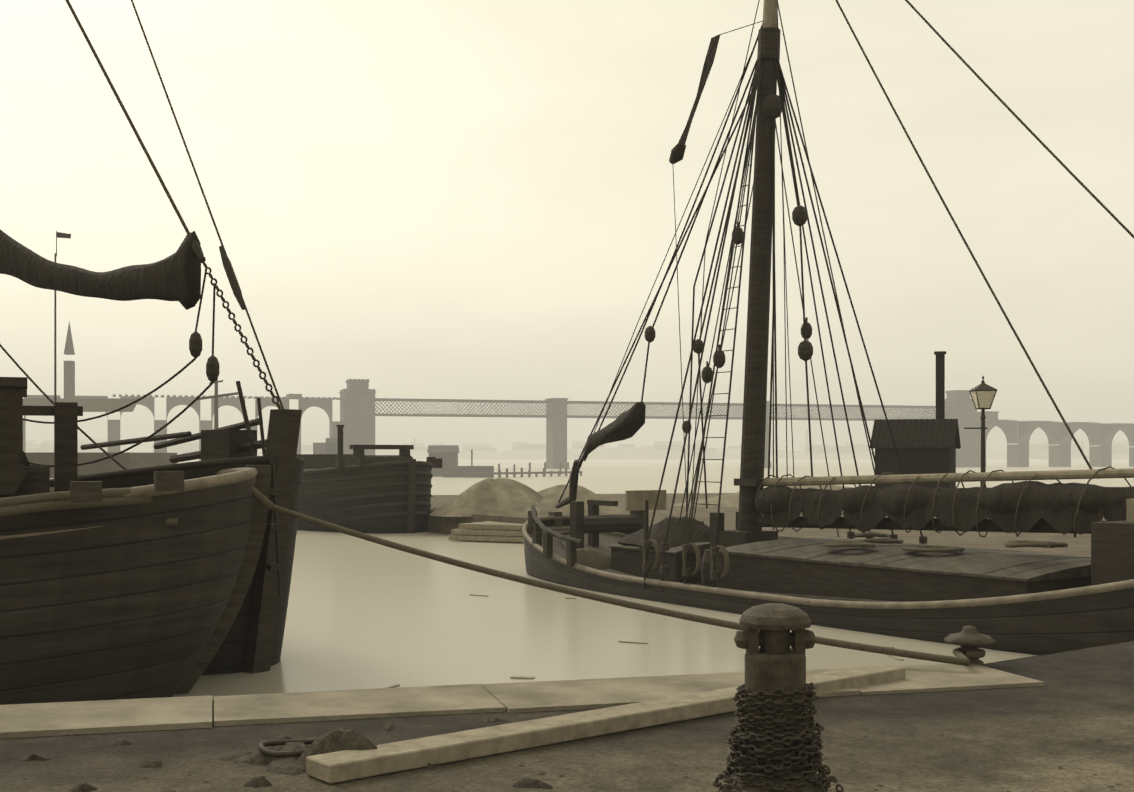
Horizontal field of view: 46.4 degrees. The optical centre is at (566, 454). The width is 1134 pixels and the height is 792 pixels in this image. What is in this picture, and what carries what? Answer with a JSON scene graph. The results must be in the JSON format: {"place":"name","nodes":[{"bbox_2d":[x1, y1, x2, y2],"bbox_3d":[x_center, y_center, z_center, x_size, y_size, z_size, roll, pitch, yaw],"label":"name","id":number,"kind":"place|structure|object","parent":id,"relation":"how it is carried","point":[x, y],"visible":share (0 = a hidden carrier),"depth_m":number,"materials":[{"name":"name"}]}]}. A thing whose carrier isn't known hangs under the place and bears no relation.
{"place":"outdoors","nodes":[
{"label":"outdoors","id":0,"kind":"place"},
{"bbox_2d":[0,377,82,497],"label":"wooden posts","id":1,"kind":"object","parent":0,"point":[20,475],"visible":0.71,"depth_m":11.46,"materials":[{"name":"brown wood"}]},
{"bbox_2d":[23,398,176,477],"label":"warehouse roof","id":2,"kind":"structure","parent":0,"point":[127,460],"depth_m":131.80,"materials":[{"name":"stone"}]},
{"bbox_2d":[0,229,200,309],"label":"furled sail","id":3,"kind":"object","parent":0,"point":[176,276],"visible":1,"depth_m":15.64,"materials":[{"name":"brown fabric"}]},
{"bbox_2d":[0,344,212,469],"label":"barge slack lines","id":4,"kind":"object","parent":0,"point":[123,407],"visible":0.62,"depth_m":14.93,"materials":[{"name":"brown fabric"}]},
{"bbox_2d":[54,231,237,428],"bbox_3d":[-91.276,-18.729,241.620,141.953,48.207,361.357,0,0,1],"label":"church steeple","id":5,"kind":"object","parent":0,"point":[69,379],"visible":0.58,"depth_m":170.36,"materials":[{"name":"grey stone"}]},
{"bbox_2d":[165,518,177,525],"bbox_3d":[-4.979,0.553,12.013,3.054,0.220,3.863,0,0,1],"label":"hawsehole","id":6,"kind":"object","parent":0,"point":[172,521],"depth_m":11.74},
{"bbox_2d":[80,381,266,462],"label":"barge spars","id":7,"kind":"object","parent":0,"point":[232,441],"visible":0.9,"depth_m":15.07,"materials":[{"name":"brown wood"}]},
{"bbox_2d":[195,268,215,354],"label":"barge pendants","id":8,"kind":"object","parent":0,"point":[200,303],"visible":0.85,"depth_m":14.66,"materials":[{"name":"brown wicker"}]},
{"bbox_2d":[189,239,244,382],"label":"pulley blocks","id":9,"kind":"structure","parent":8,"relation":"hanging from","point":[212,363],"depth_m":14.61,"materials":[{"name":"brown wood"}]},
{"bbox_2d":[131,0,283,408],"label":"rope","id":10,"kind":"object","parent":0,"point":[219,237],"depth_m":14.84,"materials":[{"name":"brown fabric"}]},
{"bbox_2d":[199,257,280,408],"bbox_3d":[-3.569,-1.351,14.395,1.393,1.755,0.072,0,0,38],"label":"chain","id":11,"kind":"object","parent":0,"point":[242,336],"visible":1,"depth_m":14.35,"materials":[{"name":"black metal"}]},
{"bbox_2d":[548,512,562,526],"bbox_3d":[-0.213,1.954,27.440,0.200,1.540,0.329,0,0,-35],"label":"windlass","id":12,"kind":"object","parent":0,"point":[557,522],"visible":0.17,"depth_m":27.39,"materials":[{"name":"wood"}]},
{"bbox_2d":[0,640,1133,791],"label":"quay ground","id":13,"kind":"structure","parent":0,"point":[911,750],"depth_m":7.74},
{"bbox_2d":[21,753,50,760],"bbox_3d":[-3.009,1.738,7.478,0.241,0.092,0.080,0,0,1],"label":"rubble","id":14,"kind":"object","parent":13,"relation":"on","point":[35,756],"visible":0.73,"depth_m":7.47,"materials":[{"name":"grey stone"}]},
{"bbox_2d":[67,782,97,791],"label":"rubble","id":15,"kind":"object","parent":13,"relation":"on","point":[83,787],"visible":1,"depth_m":6.77,"materials":[{"name":"grey stone"}]},
{"bbox_2d":[110,738,134,745],"bbox_3d":[-2.654,1.738,7.893,0.193,0.091,0.150,0,0,-23],"label":"rubble","id":16,"kind":"object","parent":13,"relation":"on","point":[121,742],"visible":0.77,"depth_m":7.86,"materials":[{"name":"grey stone"}]},
{"bbox_2d":[134,759,162,767],"bbox_3d":[-2.297,1.737,7.310,0.220,0.093,0.136,0,0,-38],"label":"rubble","id":17,"kind":"object","parent":13,"relation":"on","point":[152,764],"visible":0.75,"depth_m":7.30,"materials":[{"name":"grey stone"}]},
{"bbox_2d":[215,750,256,760],"bbox_3d":[-1.799,1.738,7.519,0.472,0.092,0.302,0,0,21],"label":"rubble","id":18,"kind":"object","parent":13,"relation":"on","point":[233,755],"visible":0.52,"depth_m":7.50,"materials":[{"name":"grey stone"}]},
{"bbox_2d":[242,776,271,787],"bbox_3d":[-1.607,1.731,6.893,0.167,0.107,0.138,0,0,26],"label":"rubble","id":19,"kind":"object","parent":13,"relation":"on","point":[255,782],"visible":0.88,"depth_m":6.88,"materials":[{"name":"grey stone"}]},
{"bbox_2d":[233,742,309,775],"bbox_3d":[-1.504,1.705,7.431,0.647,0.157,0.600,0,0,44],"label":"rubble","id":20,"kind":"object","parent":13,"relation":"on","point":[292,766],"visible":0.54,"depth_m":7.31,"materials":[{"name":"grey stone"}]},
{"bbox_2d":[258,738,316,757],"bbox_3d":[-1.528,1.649,7.468,0.435,0.052,0.356,0,0,1],"label":"iron hoop","id":21,"kind":"object","parent":20,"relation":"on","point":[262,748],"visible":0.5,"depth_m":7.38,"materials":[{"name":"grey metal"}]},
{"bbox_2d":[272,733,294,739],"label":"rubble","id":22,"kind":"object","parent":13,"relation":"on","point":[285,736],"visible":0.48,"depth_m":7.91,"materials":[{"name":"grey stone"}]},
{"bbox_2d":[297,727,376,764],"bbox_3d":[-1.185,1.657,7.392,0.622,0.273,0.520,0,0,19],"label":"rock","id":23,"kind":"object","parent":13,"relation":"on","point":[340,739],"visible":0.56,"depth_m":7.28,"materials":[{"name":"grey stone"}]},
{"bbox_2d":[382,723,394,730],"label":"rubble","id":24,"kind":"object","parent":13,"relation":"on","point":[388,727],"visible":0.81,"depth_m":8.30,"materials":[{"name":"grey stone"}]},
{"bbox_2d":[423,763,435,768],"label":"rubble","id":25,"kind":"object","parent":13,"relation":"on","point":[429,765],"visible":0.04,"depth_m":7.28,"materials":[{"name":"stone"}]},
{"bbox_2d":[482,718,506,722],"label":"rubble","id":26,"kind":"object","parent":13,"relation":"on","point":[491,720],"visible":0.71,"depth_m":8.55,"materials":[{"name":"grey stone"}]},
{"bbox_2d":[0,664,1043,738],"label":"quay kerb","id":27,"kind":"structure","parent":13,"relation":"on","point":[88,717],"depth_m":9.07,"materials":[{"name":"stone"}]},
{"bbox_2d":[512,777,552,788],"bbox_3d":[-0.167,1.732,6.871,0.283,0.104,0.128,0,0,9],"label":"rubble","id":28,"kind":"object","parent":13,"relation":"on","point":[529,782],"visible":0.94,"depth_m":6.85,"materials":[{"name":"grey stone"}]},
{"bbox_2d":[12,697,1133,791],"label":"pebbles","id":29,"kind":"object","parent":13,"relation":"on","point":[520,765],"visible":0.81,"depth_m":7.49,"materials":[{"name":"grey stone"}]},
{"bbox_2d":[306,664,904,783],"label":"timber beam","id":30,"kind":"structure","parent":13,"relation":"on","point":[349,765],"depth_m":7.87,"materials":[{"name":"brown wood"}]},
{"bbox_2d":[722,603,827,791],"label":"quay bollard","id":31,"kind":"object","parent":13,"relation":"on","point":[774,660],"visible":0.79,"depth_m":6.62,"materials":[{"name":"metal"}]},
{"bbox_2d":[712,682,843,791],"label":"chain","id":32,"kind":"object","parent":13,"relation":"on","point":[810,739],"visible":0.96,"depth_m":6.57,"materials":[{"name":"metal"}]},
{"bbox_2d":[944,625,995,665],"bbox_3d":[3.304,1.562,10.858,0.410,0.325,0.410,0,0,1],"label":"mooring bollard","id":33,"kind":"object","parent":13,"relation":"on","point":[968,638],"visible":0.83,"depth_m":10.77,"materials":[{"name":"metal"}]},
{"bbox_2d":[0,0,1133,451],"label":"sky","id":34,"kind":"structure","parent":0,"point":[415,199],"materials":[{"name":"beige"}]},
{"bbox_2d":[26,446,1128,459],"bbox_3d":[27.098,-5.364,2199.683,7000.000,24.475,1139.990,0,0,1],"label":"shore land","id":35,"kind":"structure","parent":0,"point":[629,453],"depth_m":1797.16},
{"bbox_2d":[26,430,1133,454],"bbox_3d":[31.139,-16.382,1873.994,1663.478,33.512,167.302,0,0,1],"label":"shore buildings","id":36,"kind":"structure","parent":35,"relation":"on","point":[1120,447],"depth_m":1816.30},
{"bbox_2d":[50,459,1133,494],"bbox_3d":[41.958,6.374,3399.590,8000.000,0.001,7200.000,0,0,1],"label":"river water","id":37,"kind":"structure","parent":0,"point":[609,476],"depth_m":451.63,"materials":[{"name":"beige liquid"}]},
{"bbox_2d":[313,438,343,453],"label":"bank buildings","id":38,"kind":"structure","parent":37,"relation":"on","point":[329,446],"depth_m":466.94,"materials":[{"name":"grey stone"}]},
{"bbox_2d":[427,445,581,477],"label":"jetty","id":39,"kind":"object","parent":37,"relation":"on","point":[448,454],"visible":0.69,"depth_m":386.44,"materials":[{"name":"wood"}]},
{"bbox_2d":[23,379,1133,468],"bbox_3d":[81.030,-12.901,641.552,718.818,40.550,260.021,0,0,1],"label":"viaduct","id":40,"kind":"object","parent":37,"relation":"in","point":[357,408],"visible":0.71,"depth_m":610.53,"materials":[{"name":"grey stone"}]},
{"bbox_2d":[375,398,952,420],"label":"bridge lattice girders","id":41,"kind":"object","parent":40,"relation":"on","point":[672,416],"visible":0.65,"depth_m":623.92,"materials":[{"name":"grey metal"}]},
{"bbox_2d":[172,530,1036,700],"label":"dock water","id":42,"kind":"structure","parent":0,"point":[363,614],"depth_m":17.20,"materials":[{"name":"beige liquid"}]},
{"bbox_2d":[0,479,254,704],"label":"boat hull","id":43,"kind":"object","parent":42,"relation":"on","point":[127,602],"visible":0.73,"depth_m":11.44,"materials":[{"name":"brown wood"}]},
{"bbox_2d":[70,468,183,502],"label":"barge timberheads","id":44,"kind":"object","parent":43,"relation":"on","point":[85,491],"visible":0.67,"depth_m":10.75,"materials":[{"name":"brown wood"}]},
{"bbox_2d":[0,467,257,539],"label":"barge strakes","id":45,"kind":"object","parent":43,"relation":"attached to","point":[227,476],"visible":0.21,"depth_m":11.98,"materials":[{"name":"brown wood"}]},
{"bbox_2d":[0,478,273,516],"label":"gunwale rail","id":46,"kind":"object","parent":43,"relation":"attached to","point":[31,503],"visible":0.46,"depth_m":10.90,"materials":[{"name":"brown wood"}]},
{"bbox_2d":[174,460,282,694],"bbox_3d":[-3.606,1.438,13.016,1.599,2.771,0.280,0,0,-22],"label":"stem post","id":47,"kind":"object","parent":43,"relation":"attached to","point":[248,564],"depth_m":13.10,"materials":[{"name":"brown wood"}]},
{"bbox_2d":[271,504,985,665],"bbox_3d":[0.217,1.066,11.803,6.696,1.176,0.679,0,0,21],"label":"mooring hawser","id":48,"kind":"object","parent":43,"relation":"attached to","point":[960,658],"visible":0.92,"depth_m":11.52,"materials":[{"name":"fabric"}]},
{"bbox_2d":[50,462,303,674],"bbox_3d":[-11.692,1.424,20.411,21.466,2.800,4.992,0,0,40],"label":"barge hull","id":49,"kind":"object","parent":42,"relation":"on","point":[228,657],"visible":0.17,"depth_m":14.05,"materials":[{"name":"black wood"}]},
{"bbox_2d":[65,0,189,235],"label":"rope","id":50,"kind":"object","parent":49,"relation":"on","point":[129,120],"depth_m":15.65,"materials":[{"name":"brown fabric"}]},
{"bbox_2d":[50,456,305,516],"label":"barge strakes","id":51,"kind":"object","parent":49,"relation":"attached to","point":[189,465],"visible":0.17,"depth_m":13.70,"materials":[{"name":"brown wood"}]},
{"bbox_2d":[242,409,301,673],"bbox_3d":[-3.190,1.174,14.088,0.809,3.300,0.240,0,0,37],"label":"barge stem","id":52,"kind":"object","parent":49,"relation":"attached to","point":[282,437],"visible":0.6,"depth_m":13.98,"materials":[{"name":"brown wood"}]},
{"bbox_2d":[297,466,430,533],"bbox_3d":[-8.917,1.524,44.841,4.600,2.600,14.100,0,0,-37],"label":"barge hull","id":53,"kind":"object","parent":42,"relation":"on","point":[309,506],"visible":0.27,"depth_m":39.38,"materials":[{"name":"brown wood"}]},
{"bbox_2d":[301,461,432,520],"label":"hull planks","id":54,"kind":"object","parent":53,"relation":"on","point":[380,485],"visible":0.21,"depth_m":39.15,"materials":[{"name":"brown wood"}]},
{"bbox_2d":[406,459,415,532],"bbox_3d":[-4.644,1.474,39.230,0.200,2.700,0.324,0,0,-37],"label":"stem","id":55,"kind":"object","parent":53,"relation":"attached to","point":[410,507],"visible":0.69,"depth_m":39.13,"materials":[{"name":"brown wood"}]},
{"bbox_2d":[448,521,523,541],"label":"stone steps","id":56,"kind":"structure","parent":42,"relation":"on","point":[493,531],"depth_m":35.22,"materials":[{"name":"grey stone"}]},
{"bbox_2d":[386,594,903,687],"bbox_3d":[1.218,2.320,17.431,6.013,0.020,8.914,0,0,1],"label":"floating debris","id":57,"kind":"object","parent":42,"relation":"on","point":[528,677],"visible":0.4,"depth_m":15.08,"materials":[{"name":"brown wood"}]},
{"bbox_2d":[524,520,1133,654],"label":"boat hull","id":58,"kind":"object","parent":42,"relation":"in","point":[1043,627],"visible":0.42,"depth_m":16.12,"materials":[{"name":"black wood"}]},
{"bbox_2d":[530,529,701,584],"bbox_3d":[4.686,1.520,20.395,4.590,1.449,17.025,0,0,-31],"label":"boat deck","id":59,"kind":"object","parent":58,"relation":"attached to","point":[606,539],"visible":0.06,"depth_m":26.27,"materials":[{"name":"brown wood"}]},
{"bbox_2d":[609,538,1090,581],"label":"barge hatch covers","id":60,"kind":"object","parent":59,"relation":"on","point":[1002,564],"visible":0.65,"depth_m":18.23,"materials":[{"name":"wood"}]},
{"bbox_2d":[617,516,709,546],"bbox_3d":[1.961,1.367,24.053,2.116,0.491,1.680,0,0,1],"label":"tarpaulin heap","id":61,"kind":"object","parent":60,"relation":"on","point":[659,530],"visible":0.69,"depth_m":23.70,"materials":[{"name":"black fabric"}]},
{"bbox_2d":[671,532,1054,581],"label":"barge mooring coils","id":62,"kind":"object","parent":60,"relation":"on","point":[1008,544],"visible":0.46,"depth_m":19.07,"materials":[{"name":"beige fabric"}]},
{"bbox_2d":[522,515,1133,608],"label":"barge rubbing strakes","id":63,"kind":"object","parent":58,"relation":"attached to","point":[1099,588],"visible":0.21,"depth_m":17.50,"materials":[{"name":"brown wood"}]},
{"bbox_2d":[528,27,1133,601],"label":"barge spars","id":64,"kind":"object","parent":42,"relation":"on","point":[1112,551],"visible":0.69,"depth_m":22.12,"materials":[{"name":"brown wood"}]},
{"bbox_2d":[562,548,610,568],"bbox_3d":[0.404,1.912,24.383,1.144,0.364,0.981,0,0,27],"label":"sack","id":65,"kind":"object","parent":64,"relation":"on","point":[593,558],"visible":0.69,"depth_m":24.37,"materials":[{"name":"beige fabric"}]},
{"bbox_2d":[557,22,812,510],"bbox_3d":[1.531,-3.250,24.153,1.069,8.667,7.385,0,0,-36],"label":"rigging","id":66,"kind":"object","parent":64,"relation":"attached to","point":[774,279],"visible":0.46,"depth_m":22.45,"materials":[{"name":"brown wicker"}]},
{"bbox_2d":[673,21,762,531],"bbox_3d":[2.602,-2.953,22.091,1.448,8.659,3.475,0,0,1],"label":"halyard rope","id":67,"kind":"object","parent":64,"relation":"attached to","point":[679,315],"visible":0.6,"depth_m":22.20,"materials":[{"name":"brown fabric"}]},
{"bbox_2d":[678,0,875,542],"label":"rigging ropes","id":68,"kind":"object","parent":64,"relation":"on","point":[740,214],"visible":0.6,"depth_m":22.01,"materials":[{"name":"brown fabric"}]},
{"bbox_2d":[701,222,811,382],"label":"barge blocks","id":69,"kind":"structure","parent":68,"relation":"attached to","point":[706,373],"depth_m":21.90,"materials":[{"name":"brown wood"}]},
{"bbox_2d":[643,52,922,593],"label":"shrouds","id":70,"kind":"object","parent":64,"relation":"attached to","point":[783,88],"visible":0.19,"depth_m":21.86,"materials":[{"name":"brown wicker"}]},
{"bbox_2d":[691,145,751,527],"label":"barge ratlines","id":71,"kind":"object","parent":70,"relation":"attached to","point":[721,372],"visible":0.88,"depth_m":20.68,"materials":[{"name":"brown wicker"}]},
{"bbox_2d":[574,35,1133,534],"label":"furled barge sails","id":72,"kind":"object","parent":64,"relation":"attached to","point":[1054,505],"visible":0.96,"depth_m":19.30},
{"bbox_2d":[755,466,1131,536],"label":"sail lashings","id":73,"kind":"object","parent":72,"relation":"attached to","point":[1017,535],"visible":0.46,"depth_m":19.03,"materials":[{"name":"fabric"}]},
{"bbox_2d":[643,538,1067,579],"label":"rope coils","id":74,"kind":"object","parent":64,"relation":"on","point":[928,548],"visible":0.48,"depth_m":19.81,"materials":[{"name":"brown fabric"}]},
{"bbox_2d":[578,0,793,501],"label":"rigging ropes","id":75,"kind":"object","parent":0,"point":[705,252],"visible":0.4,"depth_m":22.48,"materials":[{"name":"brown fabric"}]},
{"bbox_2d":[555,93,926,579],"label":"pulley blocks","id":76,"kind":"object","parent":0,"point":[772,109],"visible":0.85,"depth_m":21.99,"materials":[{"name":"brown wood"}]},
{"bbox_2d":[432,493,1106,553],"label":"quay ground","id":77,"kind":"structure","parent":0,"point":[1079,544],"depth_m":28.99,"materials":[{"name":"grey stone"}]},
{"bbox_2d":[296,454,352,468],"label":"shed","id":78,"kind":"structure","parent":77,"relation":"on","point":[316,461],"depth_m":57.67,"materials":[{"name":"wood"}]},
{"bbox_2d":[430,478,548,516],"bbox_3d":[-1.993,1.236,39.682,4.159,1.077,4.016,0,0,1],"label":"sand pile","id":79,"kind":"object","parent":77,"relation":"on","point":[497,496],"visible":0.83,"depth_m":38.45,"materials":[{"name":"beige sand"}]},
{"bbox_2d":[538,484,624,513],"bbox_3d":[-0.273,1.338,40.261,4.343,0.871,3.771,0,0,1],"label":"sand pile","id":80,"kind":"object","parent":77,"relation":"on","point":[549,500],"visible":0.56,"depth_m":39.32,"materials":[{"name":"beige sand"}]},
{"bbox_2d":[427,496,1090,555],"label":"quay wall","id":81,"kind":"structure","parent":77,"relation":"on","point":[438,524],"depth_m":36.99,"materials":[{"name":"stone"}]},
{"bbox_2d":[674,485,853,507],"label":"sand pile","id":82,"kind":"object","parent":77,"relation":"on","point":[730,500],"visible":0.23,"depth_m":44.53,"materials":[{"name":"beige sand"}]},
{"bbox_2d":[964,376,996,518],"bbox_3d":[9.890,-0.092,31.730,0.720,3.633,0.540,0,0,1],"label":"lamp post","id":83,"kind":"object","parent":77,"relation":"on","point":[982,386],"visible":0.69,"depth_m":31.68,"materials":[{"name":"black metal"}]},
{"bbox_2d":[970,391,995,407],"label":"lamp glass panes","id":84,"kind":"object","parent":83,"relation":"attached to","point":[985,398],"visible":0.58,"depth_m":31.55,"materials":[{"name":"beige glass"}]},
{"bbox_2d":[625,0,1133,521],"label":"barge spars","id":85,"kind":"object","parent":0,"point":[635,500],"visible":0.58,"depth_m":19.79,"materials":[{"name":"brown wood"}]},
{"bbox_2d":[835,0,1133,468],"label":"stay ropes","id":86,"kind":"object","parent":85,"relation":"attached to","point":[956,225],"visible":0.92,"depth_m":18.51,"materials":[{"name":"brown fabric"}]},
{"bbox_2d":[875,443,955,487],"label":"shed walls","id":87,"kind":"structure","parent":0,"point":[926,460],"depth_m":48.79,"materials":[{"name":"brown wood"}]},
{"bbox_2d":[870,419,960,448],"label":"shed roof","id":88,"kind":"structure","parent":87,"relation":"on","point":[925,433],"depth_m":49.17,"materials":[{"name":"brown wood"}]},
{"bbox_2d":[934,351,945,418],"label":"chimney","id":89,"kind":"object","parent":88,"relation":"on","point":[940,384],"visible":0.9,"depth_m":49.54,"materials":[{"name":"black metal"}]},
{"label":"barge deck","id":90,"kind":"object","parent":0,"visible":0},
{"bbox_2d":[335,425,441,468],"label":"deck fittings","id":91,"kind":"object","parent":90,"relation":"on","point":[358,458],"visible":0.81,"depth_m":40.52,"materials":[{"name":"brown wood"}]}
]}

